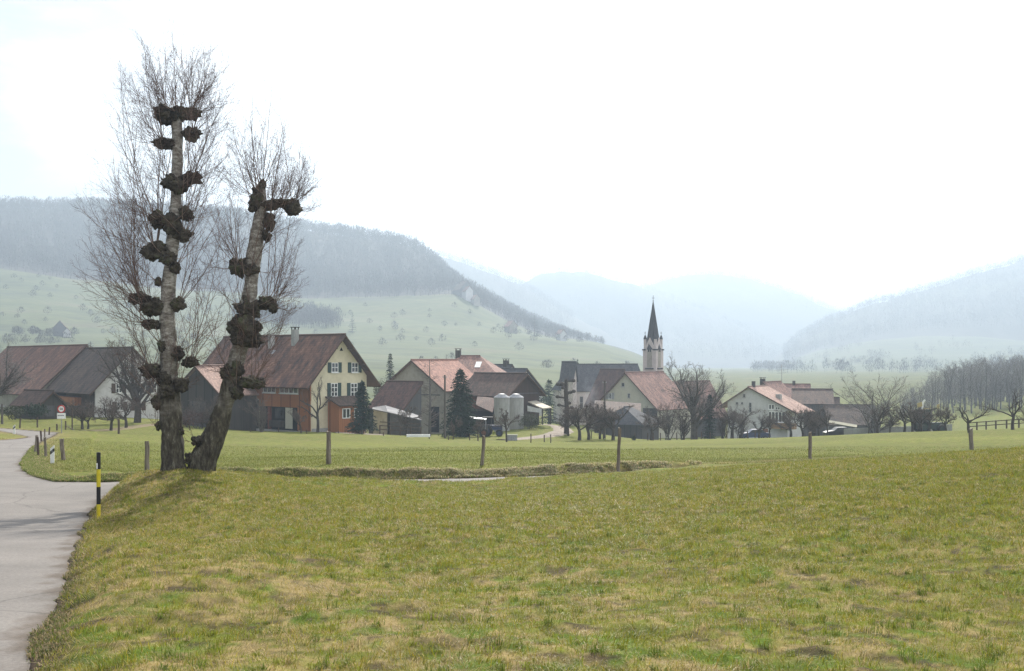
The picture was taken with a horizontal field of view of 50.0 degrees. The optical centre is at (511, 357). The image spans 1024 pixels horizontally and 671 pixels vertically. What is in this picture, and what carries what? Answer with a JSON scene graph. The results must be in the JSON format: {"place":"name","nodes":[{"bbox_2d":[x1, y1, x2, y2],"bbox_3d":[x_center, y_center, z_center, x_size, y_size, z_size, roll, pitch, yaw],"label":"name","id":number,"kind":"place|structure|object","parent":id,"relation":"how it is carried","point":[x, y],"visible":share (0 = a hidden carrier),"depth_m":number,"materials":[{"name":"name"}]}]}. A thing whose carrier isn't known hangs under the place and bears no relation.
{"place":"outdoors","nodes":[
{"label":"outdoors","id":0,"kind":"place"},
{"bbox_2d":[79,423,155,430],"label":"field path","id":1,"kind":"structure","parent":0,"point":[133,427],"depth_m":108.70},
{"bbox_2d":[0,428,552,670],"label":"road","id":2,"kind":"structure","parent":0,"point":[41,521],"depth_m":18.49,"materials":[{"name":"grey asphalt"}]},
{"bbox_2d":[0,208,675,404],"bbox_3d":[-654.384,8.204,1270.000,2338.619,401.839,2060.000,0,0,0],"label":"hill","id":3,"kind":"structure","parent":0,"point":[498,347],"depth_m":848.50,"materials":[{"name":"green plant"}]},
{"bbox_2d":[229,296,345,327],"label":"copse","id":4,"kind":"object","parent":3,"relation":"on","point":[308,312],"visible":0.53,"depth_m":810.72,"materials":[{"name":"grey plant"}]},
{"bbox_2d":[0,194,604,343],"bbox_3d":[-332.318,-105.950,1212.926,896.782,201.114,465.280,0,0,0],"label":"hill wood","id":5,"kind":"object","parent":3,"relation":"on","point":[446,273],"visible":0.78,"depth_m":1133.68,"materials":[{"name":"grey plant"}]},
{"bbox_2d":[452,280,473,296],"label":"house","id":6,"kind":"structure","parent":3,"relation":"on","point":[459,288],"depth_m":988.80,"materials":[{"name":"grey tile"}]},
{"bbox_2d":[504,320,517,333],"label":"house","id":7,"kind":"structure","parent":3,"relation":"on","point":[510,326],"depth_m":851.71,"materials":[{"name":"beige paint"}]},
{"bbox_2d":[367,380,423,433],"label":"barn","id":8,"kind":"structure","parent":0,"point":[396,394],"depth_m":142.97,"materials":[{"name":"red tile"}]},
{"bbox_2d":[0,368,1023,670],"bbox_3d":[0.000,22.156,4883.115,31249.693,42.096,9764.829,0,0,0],"label":"ground","id":9,"kind":"structure","parent":0,"point":[956,436],"depth_m":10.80,"materials":[{"name":"green plant"}]},
{"bbox_2d":[0,405,25,419],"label":"bush","id":10,"kind":"object","parent":9,"relation":"on","point":[11,412],"visible":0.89,"depth_m":120.68,"materials":[{"name":"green plant"}]},
{"bbox_2d":[0,340,37,395],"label":"bare tree","id":11,"kind":"object","parent":9,"relation":"on","point":[5,385],"visible":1,"depth_m":114.44,"materials":[{"name":"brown plant"}]},
{"bbox_2d":[20,402,50,419],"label":"bush","id":12,"kind":"object","parent":9,"relation":"on","point":[36,408],"visible":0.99,"depth_m":119.77,"materials":[{"name":"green plant"}]},
{"bbox_2d":[9,389,69,418],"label":"shed","id":13,"kind":"structure","parent":9,"relation":"on","point":[52,399],"depth_m":127.59,"materials":[{"name":"brown tile"}]},
{"bbox_2d":[0,344,88,411],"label":"barn","id":14,"kind":"structure","parent":9,"relation":"on","point":[53,361],"depth_m":156.62,"materials":[{"name":"brown tile"}]},
{"bbox_2d":[65,398,96,428],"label":"fruit tree","id":15,"kind":"object","parent":9,"relation":"on","point":[77,411],"visible":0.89,"depth_m":104.43,"materials":[{"name":"brown plant"}]},
{"bbox_2d":[96,452,100,517],"bbox_3d":[-9.416,3.051,24.997,0.091,1.810,0.097,0,0,0],"label":"snow pole","id":16,"kind":"object","parent":9,"relation":"on","point":[98,483],"visible":0.86,"depth_m":24.97,"materials":[{"name":"yellow paint"}]},
{"bbox_2d":[46,346,158,418],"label":"farmhouse","id":17,"kind":"object","parent":9,"relation":"on","point":[79,380],"visible":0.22,"depth_m":139.30,"materials":[{"name":"white paint"}]},
{"bbox_2d":[84,396,126,430],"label":"fruit tree","id":18,"kind":"object","parent":9,"relation":"on","point":[111,414],"visible":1,"depth_m":102.15,"materials":[{"name":"brown plant"}]},
{"bbox_2d":[102,393,137,427],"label":"fruit tree","id":19,"kind":"object","parent":9,"relation":"on","point":[122,417],"visible":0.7,"depth_m":108.88,"materials":[{"name":"brown plant"}]},
{"bbox_2d":[87,329,159,422],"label":"bare tree","id":20,"kind":"object","parent":9,"relation":"on","point":[131,388],"visible":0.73,"depth_m":120.29,"materials":[{"name":"brown plant"}]},
{"bbox_2d":[70,19,323,471],"bbox_3d":[-9.177,-3.036,31.993,7.474,13.781,5.762,0,0,0],"label":"pollarded tree","id":21,"kind":"object","parent":9,"relation":"on","point":[244,327],"visible":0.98,"depth_m":31.82,"materials":[{"name":"brown plant"}]},
{"bbox_2d":[180,364,258,430],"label":"barn","id":22,"kind":"structure","parent":9,"relation":"on","point":[207,389],"depth_m":121.54,"materials":[{"name":"dark weathered timber"},{"name":"red tile"}]},
{"bbox_2d":[243,392,269,431],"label":"bare tree","id":23,"kind":"object","parent":9,"relation":"on","point":[260,417],"visible":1,"depth_m":108.80,"materials":[{"name":"brown plant"}]},
{"bbox_2d":[204,327,381,432],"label":"farmhouse","id":24,"kind":"object","parent":9,"relation":"on","point":[336,362],"visible":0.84,"depth_m":119.02,"materials":[{"name":"yellow paint"}]},
{"bbox_2d":[285,408,292,428],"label":"porch door","id":25,"kind":"structure","parent":24,"relation":"in","point":[288,418],"depth_m":118.58,"materials":[{"name":"beige paint"}]},
{"bbox_2d":[298,377,333,431],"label":"fruit tree","id":26,"kind":"object","parent":9,"relation":"on","point":[318,409],"visible":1,"depth_m":110.92,"materials":[{"name":"brown plant"}]},
{"bbox_2d":[326,430,330,463],"bbox_3d":[-7.220,3.688,43.204,0.200,1.688,0.212,0,0,0],"label":"fence post","id":27,"kind":"object","parent":9,"relation":"on","point":[328,448],"visible":0.76,"depth_m":43.13,"materials":[{"name":"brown wood"}]},
{"bbox_2d":[18,445,701,670],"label":"bank grass","id":28,"kind":"structure","parent":9,"relation":"on","point":[31,462],"depth_m":40.20,"materials":[{"name":"green plant"}]},
{"bbox_2d":[344,381,380,433],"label":"blue spruce","id":29,"kind":"object","parent":9,"relation":"on","point":[362,422],"visible":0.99,"depth_m":109.25,"materials":[{"name":"grey plant"}]},
{"bbox_2d":[372,405,420,435],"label":"shed","id":30,"kind":"structure","parent":9,"relation":"on","point":[384,413],"depth_m":125.23,"materials":[{"name":"beige paint"}]},
{"bbox_2d":[379,421,421,435],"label":"rail fence","id":31,"kind":"object","parent":9,"relation":"on","point":[400,430],"visible":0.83,"depth_m":118.00,"materials":[{"name":"brown wood"}]},
{"bbox_2d":[394,405,424,434],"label":"fruit tree","id":32,"kind":"object","parent":9,"relation":"on","point":[404,416],"visible":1,"depth_m":115.49,"materials":[{"name":"brown plant"}]},
{"bbox_2d":[378,359,472,433],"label":"barn","id":33,"kind":"structure","parent":9,"relation":"on","point":[411,368],"depth_m":152.23,"materials":[{"name":"brown tile"}]},
{"bbox_2d":[416,359,441,435],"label":"bare tree","id":34,"kind":"object","parent":9,"relation":"on","point":[429,410],"visible":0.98,"depth_m":127.95,"materials":[{"name":"brown plant"}]},
{"bbox_2d":[438,368,482,437],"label":"spruce","id":35,"kind":"object","parent":9,"relation":"on","point":[460,402],"visible":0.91,"depth_m":123.64,"materials":[{"name":"green plant"}]},
{"bbox_2d":[455,348,505,373],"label":"house","id":36,"kind":"structure","parent":9,"relation":"on","point":[475,363],"depth_m":175.52,"materials":[{"name":"brown tile"}]},
{"bbox_2d":[482,417,502,436],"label":"tractor","id":37,"kind":"object","parent":9,"relation":"on","point":[498,429],"visible":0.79,"depth_m":126.31,"materials":[{"name":"blue paint"}]},
{"bbox_2d":[456,372,546,425],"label":"barn","id":38,"kind":"structure","parent":9,"relation":"on","point":[486,388],"depth_m":147.92,"materials":[{"name":"dark brown wood"},{"name":"maroon tile"}]},
{"bbox_2d":[494,393,509,431],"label":"silo","id":39,"kind":"object","parent":9,"relation":"on","point":[502,400],"visible":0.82,"depth_m":136.22,"materials":[{"name":"grey metal"}]},
{"bbox_2d":[493,408,520,441],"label":"fruit tree","id":40,"kind":"object","parent":9,"relation":"on","point":[504,421],"visible":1,"depth_m":108.90,"materials":[{"name":"brown plant"}]},
{"bbox_2d":[0,437,1019,471],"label":"paddock grass","id":41,"kind":"structure","parent":9,"relation":"on","point":[585,453],"depth_m":53.51,"materials":[{"name":"green plant"}]},
{"bbox_2d":[509,394,523,429],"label":"silo","id":42,"kind":"object","parent":9,"relation":"on","point":[516,404],"visible":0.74,"depth_m":138.63,"materials":[{"name":"grey metal"}]},
{"bbox_2d":[501,368,544,415],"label":"house","id":43,"kind":"structure","parent":9,"relation":"on","point":[523,370],"depth_m":195.91,"materials":[{"name":"white paint"}]},
{"bbox_2d":[516,411,544,428],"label":"bush","id":44,"kind":"object","parent":9,"relation":"on","point":[525,421],"visible":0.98,"depth_m":137.66,"materials":[{"name":"brown plant"}]},
{"bbox_2d":[527,400,551,424],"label":"carport","id":45,"kind":"object","parent":9,"relation":"on","point":[536,403],"visible":0.92,"depth_m":143.20,"materials":[{"name":"white paint"}]},
{"bbox_2d":[541,379,558,424],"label":"spruce","id":46,"kind":"object","parent":9,"relation":"on","point":[548,381],"visible":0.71,"depth_m":195.78,"materials":[{"name":"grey plant"}]},
{"bbox_2d":[555,374,575,433],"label":"pollard","id":47,"kind":"object","parent":9,"relation":"on","point":[564,386],"visible":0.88,"depth_m":130.82,"materials":[{"name":"brown plant"}]},
{"bbox_2d":[554,407,584,435],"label":"fruit tree","id":48,"kind":"object","parent":9,"relation":"on","point":[567,425],"visible":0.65,"depth_m":127.87,"materials":[{"name":"brown plant"}]},
{"bbox_2d":[564,400,602,439],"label":"fruit tree","id":49,"kind":"object","parent":9,"relation":"on","point":[576,415],"visible":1,"depth_m":118.32,"materials":[{"name":"brown plant"}]},
{"bbox_2d":[582,401,616,439],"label":"fruit tree","id":50,"kind":"object","parent":9,"relation":"on","point":[589,417],"visible":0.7,"depth_m":120.69,"materials":[{"name":"brown plant"}]},
{"bbox_2d":[584,368,625,429],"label":"house","id":51,"kind":"structure","parent":9,"relation":"on","point":[611,376],"depth_m":217.09,"materials":[{"name":"paint"}]},
{"bbox_2d":[551,300,663,424],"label":"church","id":52,"kind":"structure","parent":9,"relation":"on","point":[584,376],"depth_m":231.28,"materials":[{"name":"grey paint"}]},
{"bbox_2d":[591,401,633,439],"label":"fruit tree","id":53,"kind":"object","parent":9,"relation":"on","point":[611,426],"visible":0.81,"depth_m":121.67,"materials":[{"name":"brown plant"}]},
{"bbox_2d":[594,400,640,432],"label":"shed","id":54,"kind":"structure","parent":9,"relation":"on","point":[611,405],"depth_m":187.94,"materials":[{"name":"white paint"}]},
{"bbox_2d":[616,427,620,471],"bbox_3d":[4.015,3.730,41.296,0.189,2.268,0.152,0,0,0],"label":"fence post","id":55,"kind":"object","parent":9,"relation":"on","point":[618,451],"visible":0.69,"depth_m":41.25,"materials":[{"name":"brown wood"}]},
{"bbox_2d":[595,406,659,439],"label":"shed","id":56,"kind":"structure","parent":9,"relation":"on","point":[628,426],"depth_m":177.71,"materials":[{"name":"stone"}]},
{"bbox_2d":[600,371,690,437],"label":"farmhouse","id":57,"kind":"object","parent":9,"relation":"on","point":[643,388],"visible":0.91,"depth_m":200.78,"materials":[{"name":"beige paint"}]},
{"bbox_2d":[635,406,668,439],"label":"fruit tree","id":58,"kind":"object","parent":9,"relation":"on","point":[648,419],"visible":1,"depth_m":128.16,"materials":[{"name":"brown plant"}]},
{"bbox_2d":[653,399,682,439],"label":"fruit tree","id":59,"kind":"object","parent":9,"relation":"on","point":[670,423],"visible":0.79,"depth_m":133.88,"materials":[{"name":"brown plant"}]},
{"bbox_2d":[670,405,700,439],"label":"fruit tree","id":60,"kind":"object","parent":9,"relation":"on","point":[682,426],"visible":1,"depth_m":129.54,"materials":[{"name":"brown plant"}]},
{"bbox_2d":[660,354,737,439],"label":"bare tree","id":61,"kind":"object","parent":9,"relation":"on","point":[693,401],"visible":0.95,"depth_m":135.81,"materials":[{"name":"brown plant"}]},
{"bbox_2d":[674,380,725,436],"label":"barn","id":62,"kind":"structure","parent":9,"relation":"on","point":[701,427],"depth_m":216.15,"materials":[{"name":"tile"}]},
{"bbox_2d":[700,393,717,438],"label":"conifer","id":63,"kind":"object","parent":9,"relation":"on","point":[709,423],"visible":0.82,"depth_m":136.84,"materials":[{"name":"green plant"}]},
{"bbox_2d":[713,403,739,438],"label":"fruit tree","id":64,"kind":"object","parent":9,"relation":"on","point":[722,425],"visible":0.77,"depth_m":133.71,"materials":[{"name":"brown plant"}]},
{"bbox_2d":[710,399,760,438],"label":"fruit tree","id":65,"kind":"object","parent":9,"relation":"on","point":[733,416],"visible":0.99,"depth_m":131.19,"materials":[{"name":"brown plant"}]},
{"bbox_2d":[735,408,751,437],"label":"fruit tree","id":66,"kind":"object","parent":9,"relation":"on","point":[741,432],"visible":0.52,"depth_m":135.85,"materials":[{"name":"brown plant"}]},
{"bbox_2d":[743,429,770,437],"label":"parked car","id":67,"kind":"object","parent":9,"relation":"on","point":[751,432],"visible":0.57,"depth_m":151.18,"materials":[{"name":"blue paint"}]},
{"bbox_2d":[750,410,773,437],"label":"fruit tree","id":68,"kind":"object","parent":9,"relation":"on","point":[762,419],"visible":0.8,"depth_m":127.95,"materials":[{"name":"brown plant"}]},
{"bbox_2d":[716,381,813,438],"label":"house","id":69,"kind":"structure","parent":9,"relation":"on","point":[754,397],"depth_m":187.44,"materials":[{"name":"white paint"}]},
{"bbox_2d":[759,364,791,397],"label":"house","id":70,"kind":"structure","parent":9,"relation":"on","point":[780,387],"depth_m":212.13,"materials":[{"name":"brown tile"}]},
{"bbox_2d":[760,410,797,436],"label":"fruit tree","id":71,"kind":"object","parent":9,"relation":"on","point":[779,425],"visible":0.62,"depth_m":131.43,"materials":[{"name":"brown plant"}]},
{"bbox_2d":[779,407,812,436],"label":"fruit tree","id":72,"kind":"object","parent":9,"relation":"on","point":[800,416],"visible":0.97,"depth_m":126.01,"materials":[{"name":"brown plant"}]},
{"bbox_2d":[783,381,810,391],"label":"house","id":73,"kind":"structure","parent":9,"relation":"on","point":[790,386],"depth_m":231.90,"materials":[{"name":"beige paint"}]},
{"bbox_2d":[791,388,833,435],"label":"barn","id":74,"kind":"structure","parent":9,"relation":"on","point":[814,398],"depth_m":198.03,"materials":[{"name":"brown tile"}]},
{"bbox_2d":[797,405,828,435],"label":"fruit tree","id":75,"kind":"object","parent":9,"relation":"on","point":[813,427],"visible":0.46,"depth_m":129.73,"materials":[{"name":"brown plant"}]},
{"bbox_2d":[800,405,834,435],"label":"fruit tree","id":76,"kind":"object","parent":9,"relation":"on","point":[821,423],"visible":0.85,"depth_m":124.42,"materials":[{"name":"brown plant"}]},
{"bbox_2d":[823,427,848,435],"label":"parked car","id":77,"kind":"object","parent":9,"relation":"on","point":[837,431],"visible":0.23,"depth_m":145.18,"materials":[{"name":"black paint"}]},
{"bbox_2d":[822,404,880,435],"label":"barn","id":78,"kind":"structure","parent":9,"relation":"on","point":[837,413],"depth_m":190.96,"materials":[{"name":"grey tile"}]},
{"bbox_2d":[827,371,922,433],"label":"bare tree","id":79,"kind":"object","parent":9,"relation":"on","point":[871,405],"visible":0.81,"depth_m":141.85,"materials":[{"name":"brown plant"}]},
{"bbox_2d":[869,402,903,432],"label":"fruit tree","id":80,"kind":"object","parent":9,"relation":"on","point":[882,415],"visible":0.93,"depth_m":117.62,"materials":[{"name":"brown plant"}]},
{"bbox_2d":[844,424,951,434],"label":"wall","id":81,"kind":"structure","parent":9,"relation":"on","point":[865,430],"depth_m":142.35,"materials":[{"name":"grey concrete"}]},
{"bbox_2d":[885,400,923,431],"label":"fruit tree","id":82,"kind":"object","parent":9,"relation":"on","point":[905,421],"visible":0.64,"depth_m":114.96,"materials":[{"name":"brown plant"}]},
{"bbox_2d":[907,403,940,431],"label":"fruit tree","id":83,"kind":"object","parent":9,"relation":"on","point":[915,415],"visible":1,"depth_m":111.86,"materials":[{"name":"brown plant"}]},
{"bbox_2d":[913,400,944,431],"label":"shed","id":84,"kind":"object","parent":9,"relation":"on","point":[936,426],"visible":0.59,"depth_m":125.40,"materials":[{"name":"grey paint"}]},
{"bbox_2d":[917,373,941,414],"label":"grove tree","id":85,"kind":"object","parent":9,"relation":"on","point":[932,399],"visible":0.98,"depth_m":264.90,"materials":[{"name":"grey plant"}]},
{"bbox_2d":[933,404,956,430],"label":"fruit tree","id":86,"kind":"object","parent":9,"relation":"on","point":[947,416],"visible":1,"depth_m":113.55,"materials":[{"name":"brown plant"}]},
{"bbox_2d":[941,363,965,412],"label":"grove tree","id":87,"kind":"object","parent":9,"relation":"on","point":[952,382],"visible":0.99,"depth_m":278.42,"materials":[{"name":"grey plant"}]},
{"bbox_2d":[949,361,974,409],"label":"grove tree","id":88,"kind":"object","parent":9,"relation":"on","point":[958,374],"visible":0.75,"depth_m":285.75,"materials":[{"name":"grey plant"}]},
{"bbox_2d":[953,367,975,409],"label":"grove tree","id":89,"kind":"object","parent":9,"relation":"on","point":[963,394],"visible":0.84,"depth_m":283.01,"materials":[{"name":"grey plant"}]},
{"bbox_2d":[956,364,982,413],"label":"grove tree","id":90,"kind":"object","parent":9,"relation":"on","point":[971,399],"visible":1,"depth_m":270.72,"materials":[{"name":"grey plant"}]},
{"bbox_2d":[954,405,991,432],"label":"fruit tree","id":91,"kind":"object","parent":9,"relation":"on","point":[968,421],"visible":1,"depth_m":95.72,"materials":[{"name":"brown plant"}]},
{"bbox_2d":[973,357,1003,410],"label":"grove tree","id":92,"kind":"object","parent":9,"relation":"on","point":[986,388],"visible":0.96,"depth_m":279.04,"materials":[{"name":"grey plant"}]},
{"bbox_2d":[970,419,1021,429],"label":"rail fence","id":93,"kind":"object","parent":9,"relation":"on","point":[996,424],"visible":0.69,"depth_m":131.93,"materials":[{"name":"brown wood"}]},
{"bbox_2d":[978,388,1022,429],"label":"fruit tree","id":94,"kind":"object","parent":9,"relation":"on","point":[1012,415],"visible":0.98,"depth_m":101.20,"materials":[{"name":"brown plant"}]},
{"bbox_2d":[990,360,1012,408],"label":"grove tree","id":95,"kind":"object","parent":9,"relation":"on","point":[1000,388],"visible":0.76,"depth_m":280.34,"materials":[{"name":"grey plant"}]},
{"bbox_2d":[1006,358,1023,408],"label":"grove tree","id":96,"kind":"object","parent":9,"relation":"on","point":[1022,394],"visible":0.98,"depth_m":266.20,"materials":[{"name":"grey plant"}]},
{"bbox_2d":[0,0,1023,312],"label":"sky","id":97,"kind":"structure","parent":0,"point":[841,154],"materials":[{"name":"white"}]},
{"bbox_2d":[496,424,572,439],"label":"dirt track","id":98,"kind":"structure","parent":0,"point":[557,431],"depth_m":129.28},
{"bbox_2d":[441,257,642,355],"bbox_3d":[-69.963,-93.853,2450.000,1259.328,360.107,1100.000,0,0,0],"label":"ridge","id":99,"kind":"structure","parent":0,"point":[581,326],"depth_m":2349.39,"materials":[{"name":"plant"}]},
{"bbox_2d":[427,248,574,328],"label":"ridge wood","id":100,"kind":"object","parent":99,"relation":"on","point":[540,294],"visible":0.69,"depth_m":2364.14,"materials":[{"name":"grey plant"}]},
{"bbox_2d":[521,271,780,367],"bbox_3d":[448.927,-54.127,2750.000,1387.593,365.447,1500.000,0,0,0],"label":"hill","id":101,"kind":"structure","parent":0,"point":[622,316],"depth_m":2763.75,"materials":[{"name":"plant"}]},
{"bbox_2d":[517,266,784,361],"bbox_3d":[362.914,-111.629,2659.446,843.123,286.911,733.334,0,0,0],"label":"round hill wood","id":102,"kind":"object","parent":101,"relation":"on","point":[732,342],"visible":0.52,"depth_m":2717.68,"materials":[{"name":"plant"}]},
{"bbox_2d":[643,274,845,350],"bbox_3d":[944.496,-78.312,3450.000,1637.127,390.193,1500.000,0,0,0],"label":"farther hill","id":103,"kind":"structure","parent":0,"point":[777,317],"depth_m":3228.35,"materials":[{"name":"grey plant"}]},
{"bbox_2d":[640,270,847,315],"bbox_3d":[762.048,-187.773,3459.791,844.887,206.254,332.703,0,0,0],"label":"pale hill wood","id":104,"kind":"object","parent":103,"relation":"on","point":[746,276],"visible":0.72,"depth_m":3428.43,"materials":[{"name":"grey plant"}]},
{"bbox_2d":[767,259,1023,367],"bbox_3d":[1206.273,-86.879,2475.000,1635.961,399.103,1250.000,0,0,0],"label":"wooded hill","id":105,"kind":"structure","parent":0,"point":[1012,330],"depth_m":2087.25,"materials":[{"name":"grey plant"}]},
{"bbox_2d":[781,253,1023,360],"bbox_3d":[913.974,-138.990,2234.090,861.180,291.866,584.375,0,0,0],"label":"hill wood","id":106,"kind":"object","parent":105,"relation":"on","point":[874,302],"visible":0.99,"depth_m":2170.42,"materials":[{"name":"plant"}]},
{"bbox_2d":[778,336,1023,372],"bbox_3d":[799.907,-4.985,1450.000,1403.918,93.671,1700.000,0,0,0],"label":"meadow hill","id":107,"kind":"structure","parent":0,"point":[898,349],"depth_m":1609.95,"materials":[{"name":"plant"}]},
{"bbox_2d":[750,335,1023,372],"bbox_3d":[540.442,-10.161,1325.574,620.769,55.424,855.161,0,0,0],"label":"valley wood","id":108,"kind":"object","parent":107,"relation":"on","point":[762,366],"visible":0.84,"depth_m":1159.89,"materials":[{"name":"grey plant"}]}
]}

